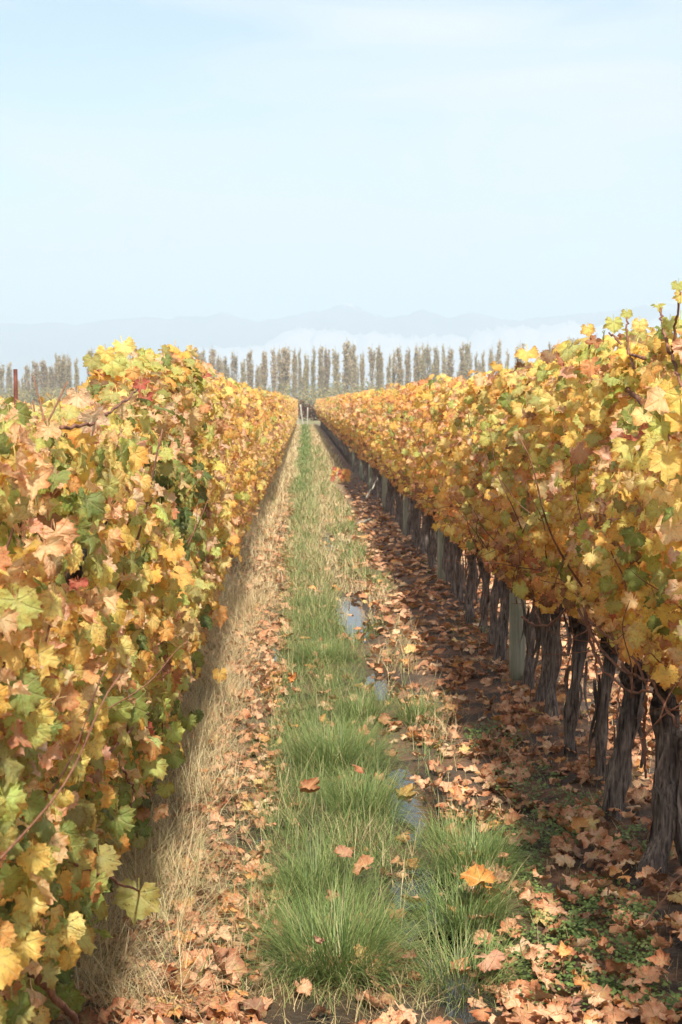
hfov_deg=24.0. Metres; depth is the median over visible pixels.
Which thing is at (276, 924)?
fallen leaf
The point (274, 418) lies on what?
grapevine
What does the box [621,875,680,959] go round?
twig
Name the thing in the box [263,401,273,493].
grapevine
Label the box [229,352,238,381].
poplar tree
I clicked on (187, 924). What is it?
fallen leaf
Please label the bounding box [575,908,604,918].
fallen leaf
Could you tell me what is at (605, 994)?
fallen leaf
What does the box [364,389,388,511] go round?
grapevine
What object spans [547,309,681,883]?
grapevine
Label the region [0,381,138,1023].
grapevine
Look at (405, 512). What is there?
vineyard post
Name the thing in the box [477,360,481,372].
poplar tree
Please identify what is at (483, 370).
poplar tree
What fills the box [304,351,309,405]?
poplar tree
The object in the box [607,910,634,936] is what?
fallen leaf
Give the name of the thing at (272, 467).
grapevine
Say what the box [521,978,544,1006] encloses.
fallen leaf
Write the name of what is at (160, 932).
fallen leaf
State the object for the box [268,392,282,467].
grapevine
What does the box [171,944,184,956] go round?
fallen leaf
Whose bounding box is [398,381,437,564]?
grapevine
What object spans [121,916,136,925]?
fallen leaf
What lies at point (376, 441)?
grapevine
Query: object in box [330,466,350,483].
fallen leaf
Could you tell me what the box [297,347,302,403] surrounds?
poplar tree
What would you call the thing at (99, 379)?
grapevine
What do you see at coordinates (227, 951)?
fallen leaf
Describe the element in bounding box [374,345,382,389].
poplar tree
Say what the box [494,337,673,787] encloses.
grapevine
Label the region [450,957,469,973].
fallen leaf
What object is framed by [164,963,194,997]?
fallen leaf
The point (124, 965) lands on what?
fallen leaf
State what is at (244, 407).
grapevine
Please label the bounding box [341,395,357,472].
grapevine
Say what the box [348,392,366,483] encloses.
grapevine
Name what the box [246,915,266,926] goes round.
fallen leaf
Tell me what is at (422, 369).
poplar tree
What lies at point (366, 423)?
grapevine
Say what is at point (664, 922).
fallen leaf
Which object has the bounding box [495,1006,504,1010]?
fallen leaf
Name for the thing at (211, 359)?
poplar tree
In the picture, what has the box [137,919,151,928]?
fallen leaf
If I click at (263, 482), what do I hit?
grapevine
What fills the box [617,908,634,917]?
fallen leaf
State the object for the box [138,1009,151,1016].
fallen leaf
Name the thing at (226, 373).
poplar tree
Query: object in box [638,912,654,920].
fallen leaf
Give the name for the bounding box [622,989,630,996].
fallen leaf
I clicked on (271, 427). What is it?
grapevine
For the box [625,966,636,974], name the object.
fallen leaf
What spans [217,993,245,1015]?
fallen leaf
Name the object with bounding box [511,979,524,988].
fallen leaf
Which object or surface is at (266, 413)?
grapevine
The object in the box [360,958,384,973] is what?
fallen leaf
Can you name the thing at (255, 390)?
grapevine
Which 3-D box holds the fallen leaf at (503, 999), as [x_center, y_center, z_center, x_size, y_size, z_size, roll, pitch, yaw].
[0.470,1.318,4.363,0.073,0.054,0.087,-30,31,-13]
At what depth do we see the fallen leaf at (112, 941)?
4.63 m
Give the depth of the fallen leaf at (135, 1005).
4.21 m
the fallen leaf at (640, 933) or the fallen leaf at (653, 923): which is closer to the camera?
the fallen leaf at (640, 933)
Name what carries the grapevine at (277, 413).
on the ground at (295, 1015)
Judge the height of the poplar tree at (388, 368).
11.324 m
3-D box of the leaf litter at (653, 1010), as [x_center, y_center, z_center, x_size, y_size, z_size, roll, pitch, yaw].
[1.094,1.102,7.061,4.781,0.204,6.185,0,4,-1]
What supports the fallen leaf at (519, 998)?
on the ground at (295, 1015)
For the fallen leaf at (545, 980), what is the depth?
4.34 m
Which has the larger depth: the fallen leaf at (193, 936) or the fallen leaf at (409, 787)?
the fallen leaf at (409, 787)
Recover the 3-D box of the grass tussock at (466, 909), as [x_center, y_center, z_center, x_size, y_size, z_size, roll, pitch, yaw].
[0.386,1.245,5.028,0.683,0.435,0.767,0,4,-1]
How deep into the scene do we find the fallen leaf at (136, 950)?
4.59 m
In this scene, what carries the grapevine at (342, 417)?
on the ground at (295, 1015)
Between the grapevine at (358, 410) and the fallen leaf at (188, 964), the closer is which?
the fallen leaf at (188, 964)
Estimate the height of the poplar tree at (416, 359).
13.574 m
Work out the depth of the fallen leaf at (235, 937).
4.82 m
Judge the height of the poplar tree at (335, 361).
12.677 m
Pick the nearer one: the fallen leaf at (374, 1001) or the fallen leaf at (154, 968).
the fallen leaf at (374, 1001)
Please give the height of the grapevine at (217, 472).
1.905 m
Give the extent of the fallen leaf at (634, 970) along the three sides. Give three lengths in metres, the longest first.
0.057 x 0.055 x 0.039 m
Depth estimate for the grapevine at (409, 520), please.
18.60 m
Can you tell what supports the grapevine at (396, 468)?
on the ground at (295, 1015)
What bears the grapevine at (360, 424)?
on the ground at (295, 1015)
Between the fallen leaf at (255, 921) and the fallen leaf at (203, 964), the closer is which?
the fallen leaf at (203, 964)
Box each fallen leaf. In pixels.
[74,981,88,993]
[78,961,100,977]
[80,991,100,1001]
[90,993,107,1006]
[95,937,120,945]
[111,943,128,952]
[112,974,125,985]
[112,987,128,997]
[114,954,136,970]
[117,926,137,942]
[117,959,139,974]
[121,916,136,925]
[128,943,144,959]
[130,997,143,1011]
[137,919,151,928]
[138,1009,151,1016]
[142,997,156,1012]
[144,980,164,991]
[144,997,166,1006]
[145,960,160,975]
[145,962,165,982]
[146,924,164,936]
[147,933,164,942]
[149,949,158,962]
[152,919,176,927]
[153,971,172,991]
[155,989,174,996]
[159,962,172,975]
[163,930,174,941]
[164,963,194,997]
[166,994,184,1007]
[168,915,185,929]
[170,999,185,1006]
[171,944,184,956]
[172,990,198,1003]
[173,928,195,945]
[173,1002,196,1020]
[178,981,199,995]
[181,948,206,963]
[182,910,200,924]
[182,957,195,970]
[182,984,195,993]
[185,918,205,928]
[185,936,204,947]
[188,995,196,1003]
[190,968,215,991]
[191,957,220,972]
[191,967,214,976]
[193,924,216,938]
[195,990,219,1009]
[197,944,213,958]
[197,990,222,995]
[197,996,218,1014]
[198,805,208,815]
[201,980,221,992]
[201,1001,224,1017]
[203,917,222,926]
[210,926,233,939]
[211,938,249,980]
[211,990,230,1002]
[213,974,222,983]
[217,980,239,987]
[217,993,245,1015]
[222,919,238,931]
[223,968,240,989]
[224,988,249,998]
[232,941,246,950]
[233,924,242,933]
[233,930,247,939]
[240,944,261,961]
[242,965,260,978]
[243,920,262,936]
[245,926,266,937]
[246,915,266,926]
[248,969,262,982]
[249,939,264,947]
[254,936,271,945]
[257,942,269,956]
[258,960,274,976]
[260,995,272,1009]
[267,917,287,931]
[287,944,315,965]
[288,672,296,682]
[295,978,313,996]
[299,777,319,792]
[314,935,324,943]
[327,890,339,897]
[330,466,350,483]
[334,845,353,857]
[351,945,372,967]
[352,765,362,773]
[352,854,373,875]
[355,988,373,1000]
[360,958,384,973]
[362,989,382,1007]
[365,970,383,990]
[379,942,402,956]
[379,992,395,1007]
[385,960,404,976]
[389,984,408,989]
[391,958,406,968]
[394,831,410,842]
[396,783,415,799]
[400,949,416,959]
[407,970,423,980]
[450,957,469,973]
[460,863,495,887]
[467,989,487,1007]
[469,1007,490,1020]
[470,969,493,983]
[472,928,494,944]
[473,948,509,972]
[480,982,503,993]
[481,913,496,918]
[487,933,507,944]
[495,994,507,1005]
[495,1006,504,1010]
[496,981,513,995]
[497,920,525,937]
[497,986,525,1008]
[500,949,517,970]
[501,987,524,1002]
[504,936,529,955]
[505,914,522,926]
[506,967,517,975]
[509,988,525,999]
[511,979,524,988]
[515,995,534,1007]
[521,941,536,955]
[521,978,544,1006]
[524,946,546,967]
[528,943,557,958]
[529,958,552,976]
[529,986,556,1006]
[531,964,544,978]
[533,908,555,926]
[536,970,553,989]
[542,918,561,934]
[542,928,557,935]
[543,954,566,964]
[544,970,555,979]
[547,964,565,974]
[548,950,559,955]
[548,959,563,967]
[548,983,571,996]
[549,978,564,988]
[556,940,572,957]
[558,911,572,916]
[559,913,575,927]
[560,946,577,960]
[564,935,575,943]
[567,840,583,858]
[567,995,582,1021]
[569,935,590,947]
[571,967,591,996]
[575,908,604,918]
[577,945,592,957]
[577,954,596,962]
[579,958,599,972]
[584,983,612,1007]
[585,927,599,938]
[593,966,609,975]
[594,910,606,917]
[597,897,618,908]
[597,936,615,953]
[605,957,632,975]
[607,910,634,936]
[615,917,624,925]
[616,962,636,979]
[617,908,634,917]
[620,977,645,989]
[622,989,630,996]
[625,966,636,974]
[629,918,646,928]
[633,919,655,933]
[634,927,658,941]
[635,964,660,982]
[635,985,652,1000]
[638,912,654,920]
[639,898,652,910]
[639,919,657,926]
[645,948,670,967]
[646,964,668,973]
[651,938,671,948]
[655,935,672,947]
[656,920,670,926]
[659,911,681,932]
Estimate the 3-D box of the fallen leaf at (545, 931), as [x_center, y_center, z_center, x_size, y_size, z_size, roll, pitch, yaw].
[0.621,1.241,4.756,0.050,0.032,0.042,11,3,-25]
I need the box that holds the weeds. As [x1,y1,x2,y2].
[424,560,681,1021]
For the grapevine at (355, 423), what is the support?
on the ground at (295, 1015)
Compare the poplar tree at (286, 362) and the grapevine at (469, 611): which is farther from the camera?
the poplar tree at (286, 362)
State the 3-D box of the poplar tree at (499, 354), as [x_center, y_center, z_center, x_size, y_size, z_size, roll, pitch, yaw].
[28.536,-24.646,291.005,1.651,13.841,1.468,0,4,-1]
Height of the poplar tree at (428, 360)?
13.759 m
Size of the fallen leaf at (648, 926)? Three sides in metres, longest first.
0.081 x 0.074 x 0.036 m
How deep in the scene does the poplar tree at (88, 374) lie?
283.89 m
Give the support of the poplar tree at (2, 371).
on the ground at (295, 1015)
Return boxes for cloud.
[192,312,681,387]
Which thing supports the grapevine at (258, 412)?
on the ground at (295, 1015)
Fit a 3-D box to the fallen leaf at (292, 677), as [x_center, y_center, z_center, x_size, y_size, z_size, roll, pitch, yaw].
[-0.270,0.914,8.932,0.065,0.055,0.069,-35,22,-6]
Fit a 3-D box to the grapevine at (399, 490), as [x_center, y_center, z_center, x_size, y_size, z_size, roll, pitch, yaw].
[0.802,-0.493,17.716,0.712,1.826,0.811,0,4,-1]
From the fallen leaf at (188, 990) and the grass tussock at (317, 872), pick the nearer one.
the fallen leaf at (188, 990)
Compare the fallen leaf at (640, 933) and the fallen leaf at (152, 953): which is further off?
the fallen leaf at (640, 933)
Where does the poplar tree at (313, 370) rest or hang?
on the ground at (295, 1015)
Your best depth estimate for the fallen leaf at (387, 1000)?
4.30 m
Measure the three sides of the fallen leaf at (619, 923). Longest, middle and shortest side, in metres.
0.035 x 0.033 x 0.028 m
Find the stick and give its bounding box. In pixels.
[366,478,377,497]
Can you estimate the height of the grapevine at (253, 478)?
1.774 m
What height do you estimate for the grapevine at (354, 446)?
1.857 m
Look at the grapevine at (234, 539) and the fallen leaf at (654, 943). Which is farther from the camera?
the grapevine at (234, 539)
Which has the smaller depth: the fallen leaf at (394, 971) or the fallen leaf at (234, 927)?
the fallen leaf at (394, 971)
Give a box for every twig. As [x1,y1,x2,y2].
[607,885,617,918]
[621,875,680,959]
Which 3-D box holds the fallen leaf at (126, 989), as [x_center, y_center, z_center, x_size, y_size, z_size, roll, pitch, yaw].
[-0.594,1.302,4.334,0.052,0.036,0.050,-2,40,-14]
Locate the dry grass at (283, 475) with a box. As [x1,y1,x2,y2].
[53,423,681,1023]
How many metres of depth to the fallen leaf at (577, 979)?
4.35 m
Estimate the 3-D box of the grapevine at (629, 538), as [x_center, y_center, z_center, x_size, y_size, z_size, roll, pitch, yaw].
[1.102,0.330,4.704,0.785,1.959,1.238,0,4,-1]
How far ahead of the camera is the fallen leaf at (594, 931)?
4.71 m
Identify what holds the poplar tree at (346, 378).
on the ground at (295, 1015)
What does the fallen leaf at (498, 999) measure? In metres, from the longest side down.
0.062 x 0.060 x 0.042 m
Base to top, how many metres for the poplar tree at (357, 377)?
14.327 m
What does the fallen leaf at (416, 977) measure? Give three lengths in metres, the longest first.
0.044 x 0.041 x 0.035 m
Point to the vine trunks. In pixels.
(341, 447)
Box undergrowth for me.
[0,374,472,411]
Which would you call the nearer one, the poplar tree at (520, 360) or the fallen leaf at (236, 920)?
the fallen leaf at (236, 920)
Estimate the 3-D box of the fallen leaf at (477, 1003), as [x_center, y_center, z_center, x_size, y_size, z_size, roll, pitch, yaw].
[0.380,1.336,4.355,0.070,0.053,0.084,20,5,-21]
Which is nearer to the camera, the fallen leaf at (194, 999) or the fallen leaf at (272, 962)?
the fallen leaf at (194, 999)
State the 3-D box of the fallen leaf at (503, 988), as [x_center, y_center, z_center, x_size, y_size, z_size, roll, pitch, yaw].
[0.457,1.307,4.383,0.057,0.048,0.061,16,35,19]
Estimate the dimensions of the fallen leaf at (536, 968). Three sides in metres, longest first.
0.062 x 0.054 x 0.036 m
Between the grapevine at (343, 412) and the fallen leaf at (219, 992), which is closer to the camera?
the fallen leaf at (219, 992)
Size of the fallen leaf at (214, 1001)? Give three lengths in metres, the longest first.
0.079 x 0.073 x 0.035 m
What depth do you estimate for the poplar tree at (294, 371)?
285.14 m
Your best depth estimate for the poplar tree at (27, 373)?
393.74 m
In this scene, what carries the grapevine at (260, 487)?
on the ground at (295, 1015)
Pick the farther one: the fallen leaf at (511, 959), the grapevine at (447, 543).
the grapevine at (447, 543)
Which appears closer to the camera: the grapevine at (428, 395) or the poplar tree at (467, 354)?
the grapevine at (428, 395)
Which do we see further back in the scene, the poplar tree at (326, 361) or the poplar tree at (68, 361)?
the poplar tree at (68, 361)
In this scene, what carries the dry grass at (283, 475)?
on the ground at (295, 1015)
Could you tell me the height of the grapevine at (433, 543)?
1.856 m
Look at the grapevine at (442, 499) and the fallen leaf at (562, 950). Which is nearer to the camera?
the fallen leaf at (562, 950)
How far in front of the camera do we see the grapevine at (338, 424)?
40.71 m
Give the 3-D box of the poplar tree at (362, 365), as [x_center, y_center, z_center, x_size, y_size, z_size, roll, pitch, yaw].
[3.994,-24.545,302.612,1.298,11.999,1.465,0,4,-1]
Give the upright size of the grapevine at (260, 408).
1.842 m
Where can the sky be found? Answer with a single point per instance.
(252, 160)
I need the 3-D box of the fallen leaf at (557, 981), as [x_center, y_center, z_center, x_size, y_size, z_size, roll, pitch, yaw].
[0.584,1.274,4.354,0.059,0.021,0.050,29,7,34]
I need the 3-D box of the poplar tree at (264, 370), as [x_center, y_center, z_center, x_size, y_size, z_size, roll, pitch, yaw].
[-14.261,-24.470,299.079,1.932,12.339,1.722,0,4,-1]
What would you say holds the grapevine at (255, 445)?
on the ground at (295, 1015)
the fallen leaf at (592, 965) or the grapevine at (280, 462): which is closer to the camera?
the fallen leaf at (592, 965)
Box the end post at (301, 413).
[300,404,303,423]
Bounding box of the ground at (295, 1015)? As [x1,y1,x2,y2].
[49,407,681,1023]
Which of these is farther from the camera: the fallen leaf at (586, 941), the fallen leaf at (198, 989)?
the fallen leaf at (586, 941)
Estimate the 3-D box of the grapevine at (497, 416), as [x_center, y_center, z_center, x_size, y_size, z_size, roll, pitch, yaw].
[1.043,0.200,7.495,0.776,1.840,1.942,0,4,-1]
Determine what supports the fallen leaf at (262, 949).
on the ground at (295, 1015)
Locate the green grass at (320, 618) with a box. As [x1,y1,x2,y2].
[94,424,550,1005]
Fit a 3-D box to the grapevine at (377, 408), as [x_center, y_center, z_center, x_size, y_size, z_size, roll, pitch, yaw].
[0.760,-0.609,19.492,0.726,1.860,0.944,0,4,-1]
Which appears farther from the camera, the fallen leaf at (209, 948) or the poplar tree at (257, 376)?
the poplar tree at (257, 376)
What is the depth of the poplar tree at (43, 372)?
304.70 m
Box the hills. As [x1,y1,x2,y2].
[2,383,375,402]
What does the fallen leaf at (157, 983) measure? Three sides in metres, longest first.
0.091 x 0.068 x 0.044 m
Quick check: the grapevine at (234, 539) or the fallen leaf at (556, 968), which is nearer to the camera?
the fallen leaf at (556, 968)
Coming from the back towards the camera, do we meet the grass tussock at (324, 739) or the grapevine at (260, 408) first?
the grapevine at (260, 408)
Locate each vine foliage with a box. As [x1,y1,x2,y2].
[281,395,297,457]
[296,397,318,420]
[314,394,343,443]
[630,346,681,635]
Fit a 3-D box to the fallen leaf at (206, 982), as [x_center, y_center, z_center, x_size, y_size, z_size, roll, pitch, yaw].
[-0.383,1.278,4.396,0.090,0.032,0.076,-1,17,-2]
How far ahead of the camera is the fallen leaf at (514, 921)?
4.89 m
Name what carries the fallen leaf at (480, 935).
on the ground at (295, 1015)
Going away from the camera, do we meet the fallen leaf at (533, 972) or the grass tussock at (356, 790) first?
the fallen leaf at (533, 972)
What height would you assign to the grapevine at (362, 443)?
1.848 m
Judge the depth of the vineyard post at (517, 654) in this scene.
9.09 m
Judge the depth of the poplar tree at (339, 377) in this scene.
397.61 m
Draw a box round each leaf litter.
[54,645,681,1023]
[199,477,602,659]
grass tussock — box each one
[210,852,467,1023]
[229,827,400,912]
[253,697,416,779]
[274,632,371,668]
[286,752,434,826]
[318,679,413,727]
[361,895,559,1022]
[373,836,561,954]
[376,680,459,731]
[385,797,575,895]
[391,794,500,849]
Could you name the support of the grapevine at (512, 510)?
on the ground at (295, 1015)
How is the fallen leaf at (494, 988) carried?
on the ground at (295, 1015)
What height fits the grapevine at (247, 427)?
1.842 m
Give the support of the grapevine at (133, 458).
on the ground at (295, 1015)
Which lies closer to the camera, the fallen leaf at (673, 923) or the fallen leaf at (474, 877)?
the fallen leaf at (673, 923)
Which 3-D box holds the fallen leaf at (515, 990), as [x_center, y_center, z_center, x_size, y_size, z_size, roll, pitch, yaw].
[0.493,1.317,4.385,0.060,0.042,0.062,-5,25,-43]
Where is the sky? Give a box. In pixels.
[0,0,681,324]
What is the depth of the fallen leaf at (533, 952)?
4.53 m
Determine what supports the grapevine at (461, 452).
on the ground at (295, 1015)
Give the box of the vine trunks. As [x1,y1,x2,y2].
[320,420,348,462]
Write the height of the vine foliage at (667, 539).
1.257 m
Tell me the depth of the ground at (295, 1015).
6.54 m
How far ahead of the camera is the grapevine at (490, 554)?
8.30 m
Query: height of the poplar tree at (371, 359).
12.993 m
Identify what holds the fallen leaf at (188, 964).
on the ground at (295, 1015)
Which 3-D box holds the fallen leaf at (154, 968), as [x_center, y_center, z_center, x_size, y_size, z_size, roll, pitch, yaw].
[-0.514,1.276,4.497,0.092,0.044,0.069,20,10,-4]
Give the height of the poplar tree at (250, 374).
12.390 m
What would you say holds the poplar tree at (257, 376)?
on the ground at (295, 1015)
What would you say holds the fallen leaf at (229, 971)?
on the ground at (295, 1015)
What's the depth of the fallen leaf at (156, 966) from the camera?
4.48 m
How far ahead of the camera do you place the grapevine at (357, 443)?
27.83 m
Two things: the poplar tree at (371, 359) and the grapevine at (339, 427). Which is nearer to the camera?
the grapevine at (339, 427)
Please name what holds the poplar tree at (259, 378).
on the ground at (295, 1015)
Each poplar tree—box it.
[0,364,5,396]
[5,361,13,393]
[20,375,24,399]
[23,365,30,391]
[26,379,31,399]
[30,361,39,402]
[39,361,48,394]
[47,365,55,393]
[54,352,59,396]
[56,352,66,399]
[65,362,72,388]
[66,355,72,383]
[73,356,80,392]
[86,346,94,377]
[200,350,205,362]
[208,349,216,378]
[215,354,222,376]
[223,356,229,379]
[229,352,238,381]
[240,359,245,389]
[245,351,253,388]
[254,365,260,387]
[258,367,263,389]
[259,351,269,390]
[269,348,277,391]
[276,345,282,391]
[278,346,292,395]
[291,348,297,398]
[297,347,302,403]
[301,369,304,395]
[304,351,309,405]
[310,345,316,399]
[316,345,325,393]
[323,345,330,393]
[331,345,339,390]
[333,364,341,393]
[341,340,352,392]
[349,344,357,392]
[354,355,359,391]
[359,350,365,391]
[367,347,376,388]
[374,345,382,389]
[379,357,384,386]
[385,353,391,388]
[391,350,395,386]
[394,343,403,385]
[403,348,411,387]
[412,345,421,381]
[419,343,426,379]
[424,343,431,377]
[432,346,440,381]
[440,345,446,379]
[446,347,454,379]
[457,342,465,377]
[463,342,472,380]
[473,351,477,375]
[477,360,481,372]
[481,349,485,372]
[488,347,494,374]
[494,338,501,372]
[504,348,509,368]
[514,343,525,364]
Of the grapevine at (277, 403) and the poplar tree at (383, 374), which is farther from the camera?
the poplar tree at (383, 374)
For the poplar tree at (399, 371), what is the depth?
298.15 m
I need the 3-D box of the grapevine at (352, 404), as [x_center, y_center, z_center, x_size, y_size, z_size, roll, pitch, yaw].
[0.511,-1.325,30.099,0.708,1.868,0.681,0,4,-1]
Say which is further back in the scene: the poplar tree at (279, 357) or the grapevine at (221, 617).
the poplar tree at (279, 357)
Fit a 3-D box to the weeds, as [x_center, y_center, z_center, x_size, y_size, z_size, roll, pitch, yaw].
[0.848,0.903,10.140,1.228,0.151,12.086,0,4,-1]
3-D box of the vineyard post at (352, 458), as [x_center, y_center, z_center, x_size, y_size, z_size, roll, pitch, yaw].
[0.301,-1.769,38.385,0.128,1.722,0.104,0,4,-1]
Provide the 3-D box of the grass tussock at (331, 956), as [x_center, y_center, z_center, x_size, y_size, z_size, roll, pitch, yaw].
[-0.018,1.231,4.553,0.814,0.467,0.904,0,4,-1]
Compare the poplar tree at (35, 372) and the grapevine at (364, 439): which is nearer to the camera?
the grapevine at (364, 439)
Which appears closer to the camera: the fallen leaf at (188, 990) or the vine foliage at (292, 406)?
the fallen leaf at (188, 990)
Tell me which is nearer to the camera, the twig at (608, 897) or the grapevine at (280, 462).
the twig at (608, 897)
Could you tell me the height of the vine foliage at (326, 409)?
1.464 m
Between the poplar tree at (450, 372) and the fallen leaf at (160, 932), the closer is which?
the fallen leaf at (160, 932)
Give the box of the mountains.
[0,300,681,386]
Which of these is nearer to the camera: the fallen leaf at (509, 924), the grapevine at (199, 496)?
the fallen leaf at (509, 924)
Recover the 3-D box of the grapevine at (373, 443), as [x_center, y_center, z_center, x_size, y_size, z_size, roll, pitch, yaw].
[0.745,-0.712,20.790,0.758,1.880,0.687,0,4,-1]
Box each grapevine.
[0,345,209,846]
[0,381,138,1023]
[0,385,195,1023]
[0,397,194,962]
[0,422,119,1023]
[14,335,213,850]
[38,352,217,771]
[85,340,242,692]
[92,344,223,756]
[154,372,232,683]
[157,383,240,675]
[158,376,250,589]
[201,372,245,630]
[201,373,241,628]
[211,377,251,597]
[212,383,261,511]
[218,382,259,506]
[219,382,256,523]
[219,386,257,542]
[228,378,255,514]
[230,389,265,545]
[231,397,269,564]
[232,388,266,557]
[234,404,270,537]
[235,391,270,545]
[237,391,267,522]
[241,393,272,539]
[243,388,267,518]
[245,390,273,496]
[246,396,276,523]
[248,386,273,512]
[252,386,269,515]
[255,393,273,498]
[256,393,277,502]
[258,390,276,498]
[258,391,281,494]
[259,390,281,465]
[260,394,281,500]
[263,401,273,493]
[264,390,280,483]
[266,391,281,481]
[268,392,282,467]
[270,391,281,470]
[273,393,285,474]
[275,394,284,471]
[278,400,286,455]
[336,393,351,466]
[338,393,354,459]
[338,397,350,465]
[339,396,358,474]
[339,399,348,444]
[340,393,353,445]
[341,394,355,471]
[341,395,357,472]
[341,398,358,473]
[342,392,358,475]
[344,393,366,475]
[344,396,349,433]
[345,394,363,474]
[345,394,365,482]
[347,397,365,483]
[347,399,364,469]
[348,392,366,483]
[349,389,379,491]
[349,392,375,496]
[350,391,368,481]
[350,392,368,487]
[352,392,364,460]
[353,390,384,500]
[353,391,378,493]
[353,391,381,502]
[355,392,378,497]
[356,390,383,499]
[360,392,381,495]
[362,390,385,487]
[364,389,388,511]
[365,390,389,514]
[366,388,393,502]
[366,389,396,520]
[367,386,401,518]
[369,387,421,549]
[370,384,400,522]
[373,385,402,531]
[375,386,402,527]
[376,383,412,536]
[379,390,402,494]
[381,383,414,542]
[383,394,421,539]
[384,379,426,553]
[389,379,444,572]
[390,381,431,558]
[391,381,436,566]
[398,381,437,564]
[401,379,477,622]
[404,382,450,584]
[405,373,461,595]
[408,383,466,603]
[420,379,469,610]
[425,377,490,632]
[434,375,500,644]
[444,357,564,701]
[445,371,508,661]
[450,361,540,692]
[450,362,533,636]
[468,363,594,721]
[485,351,659,757]
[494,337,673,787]
[519,322,677,821]
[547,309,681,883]
[583,278,681,738]
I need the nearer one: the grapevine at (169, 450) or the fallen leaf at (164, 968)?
the fallen leaf at (164, 968)
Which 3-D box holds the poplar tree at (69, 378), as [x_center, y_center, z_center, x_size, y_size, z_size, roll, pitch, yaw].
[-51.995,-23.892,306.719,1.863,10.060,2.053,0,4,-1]
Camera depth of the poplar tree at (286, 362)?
304.14 m
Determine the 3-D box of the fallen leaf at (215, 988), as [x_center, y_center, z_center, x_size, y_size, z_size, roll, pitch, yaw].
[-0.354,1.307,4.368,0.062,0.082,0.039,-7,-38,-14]
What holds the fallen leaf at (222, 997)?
on the ground at (295, 1015)
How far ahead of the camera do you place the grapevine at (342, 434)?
38.69 m
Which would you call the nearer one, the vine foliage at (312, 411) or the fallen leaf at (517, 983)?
the fallen leaf at (517, 983)
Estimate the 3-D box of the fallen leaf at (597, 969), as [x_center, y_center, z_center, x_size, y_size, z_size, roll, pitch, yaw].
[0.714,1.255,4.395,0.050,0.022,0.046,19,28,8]
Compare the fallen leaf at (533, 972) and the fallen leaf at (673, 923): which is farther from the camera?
the fallen leaf at (673, 923)
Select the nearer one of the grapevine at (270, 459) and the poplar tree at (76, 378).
the grapevine at (270, 459)
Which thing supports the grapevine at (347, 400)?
on the ground at (295, 1015)
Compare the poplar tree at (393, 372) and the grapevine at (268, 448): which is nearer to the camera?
the grapevine at (268, 448)
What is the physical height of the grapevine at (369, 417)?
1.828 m
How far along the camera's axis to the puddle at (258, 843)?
5.96 m
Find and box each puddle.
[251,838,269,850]
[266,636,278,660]
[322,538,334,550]
[336,597,370,646]
[366,673,401,700]
[385,769,442,846]
[389,868,464,959]
[411,921,512,1023]
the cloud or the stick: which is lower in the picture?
the stick
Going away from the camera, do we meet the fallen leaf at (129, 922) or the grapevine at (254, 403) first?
the fallen leaf at (129, 922)
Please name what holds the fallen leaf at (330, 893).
on the ground at (295, 1015)
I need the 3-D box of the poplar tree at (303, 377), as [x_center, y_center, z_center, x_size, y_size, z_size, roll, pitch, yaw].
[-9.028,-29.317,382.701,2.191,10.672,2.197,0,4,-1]
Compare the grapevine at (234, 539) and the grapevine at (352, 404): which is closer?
the grapevine at (234, 539)
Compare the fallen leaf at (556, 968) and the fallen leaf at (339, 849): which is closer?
the fallen leaf at (556, 968)
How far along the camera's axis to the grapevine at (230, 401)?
10.48 m
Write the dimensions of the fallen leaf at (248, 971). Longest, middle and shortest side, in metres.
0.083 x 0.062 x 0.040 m
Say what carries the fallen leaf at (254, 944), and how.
on the ground at (295, 1015)
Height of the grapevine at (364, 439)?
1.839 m
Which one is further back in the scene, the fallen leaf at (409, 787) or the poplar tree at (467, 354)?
the poplar tree at (467, 354)
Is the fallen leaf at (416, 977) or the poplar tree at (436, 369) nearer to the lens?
the fallen leaf at (416, 977)
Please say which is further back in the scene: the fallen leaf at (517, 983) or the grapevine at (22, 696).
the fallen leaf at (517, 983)
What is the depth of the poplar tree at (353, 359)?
310.43 m
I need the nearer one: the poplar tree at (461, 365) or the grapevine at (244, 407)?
the grapevine at (244, 407)
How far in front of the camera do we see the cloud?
3424.26 m
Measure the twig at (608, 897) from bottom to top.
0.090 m
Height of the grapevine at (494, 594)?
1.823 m
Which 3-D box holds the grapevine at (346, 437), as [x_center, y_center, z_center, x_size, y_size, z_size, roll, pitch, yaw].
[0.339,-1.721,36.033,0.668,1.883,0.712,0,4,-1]
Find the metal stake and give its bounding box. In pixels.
[13,369,20,819]
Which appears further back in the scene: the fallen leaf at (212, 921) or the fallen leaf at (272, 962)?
the fallen leaf at (212, 921)
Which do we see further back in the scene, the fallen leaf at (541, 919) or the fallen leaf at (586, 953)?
the fallen leaf at (541, 919)
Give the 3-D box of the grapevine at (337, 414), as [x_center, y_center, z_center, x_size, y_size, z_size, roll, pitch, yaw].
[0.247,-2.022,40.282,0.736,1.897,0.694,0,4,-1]
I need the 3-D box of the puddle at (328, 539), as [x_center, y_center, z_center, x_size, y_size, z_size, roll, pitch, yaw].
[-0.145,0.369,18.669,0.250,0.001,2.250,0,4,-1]
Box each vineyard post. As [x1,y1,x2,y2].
[352,450,353,469]
[359,459,363,479]
[368,463,371,488]
[382,474,387,509]
[403,495,407,535]
[437,526,445,583]
[509,590,525,680]
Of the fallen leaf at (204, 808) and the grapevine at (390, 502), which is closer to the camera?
the fallen leaf at (204, 808)
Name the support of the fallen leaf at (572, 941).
on the ground at (295, 1015)
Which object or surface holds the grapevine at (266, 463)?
on the ground at (295, 1015)
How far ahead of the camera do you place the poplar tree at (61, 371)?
301.99 m
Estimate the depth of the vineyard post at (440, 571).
13.95 m
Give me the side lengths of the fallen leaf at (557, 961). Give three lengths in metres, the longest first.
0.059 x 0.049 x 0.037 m
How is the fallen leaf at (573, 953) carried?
on the ground at (295, 1015)
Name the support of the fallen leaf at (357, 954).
on the ground at (295, 1015)

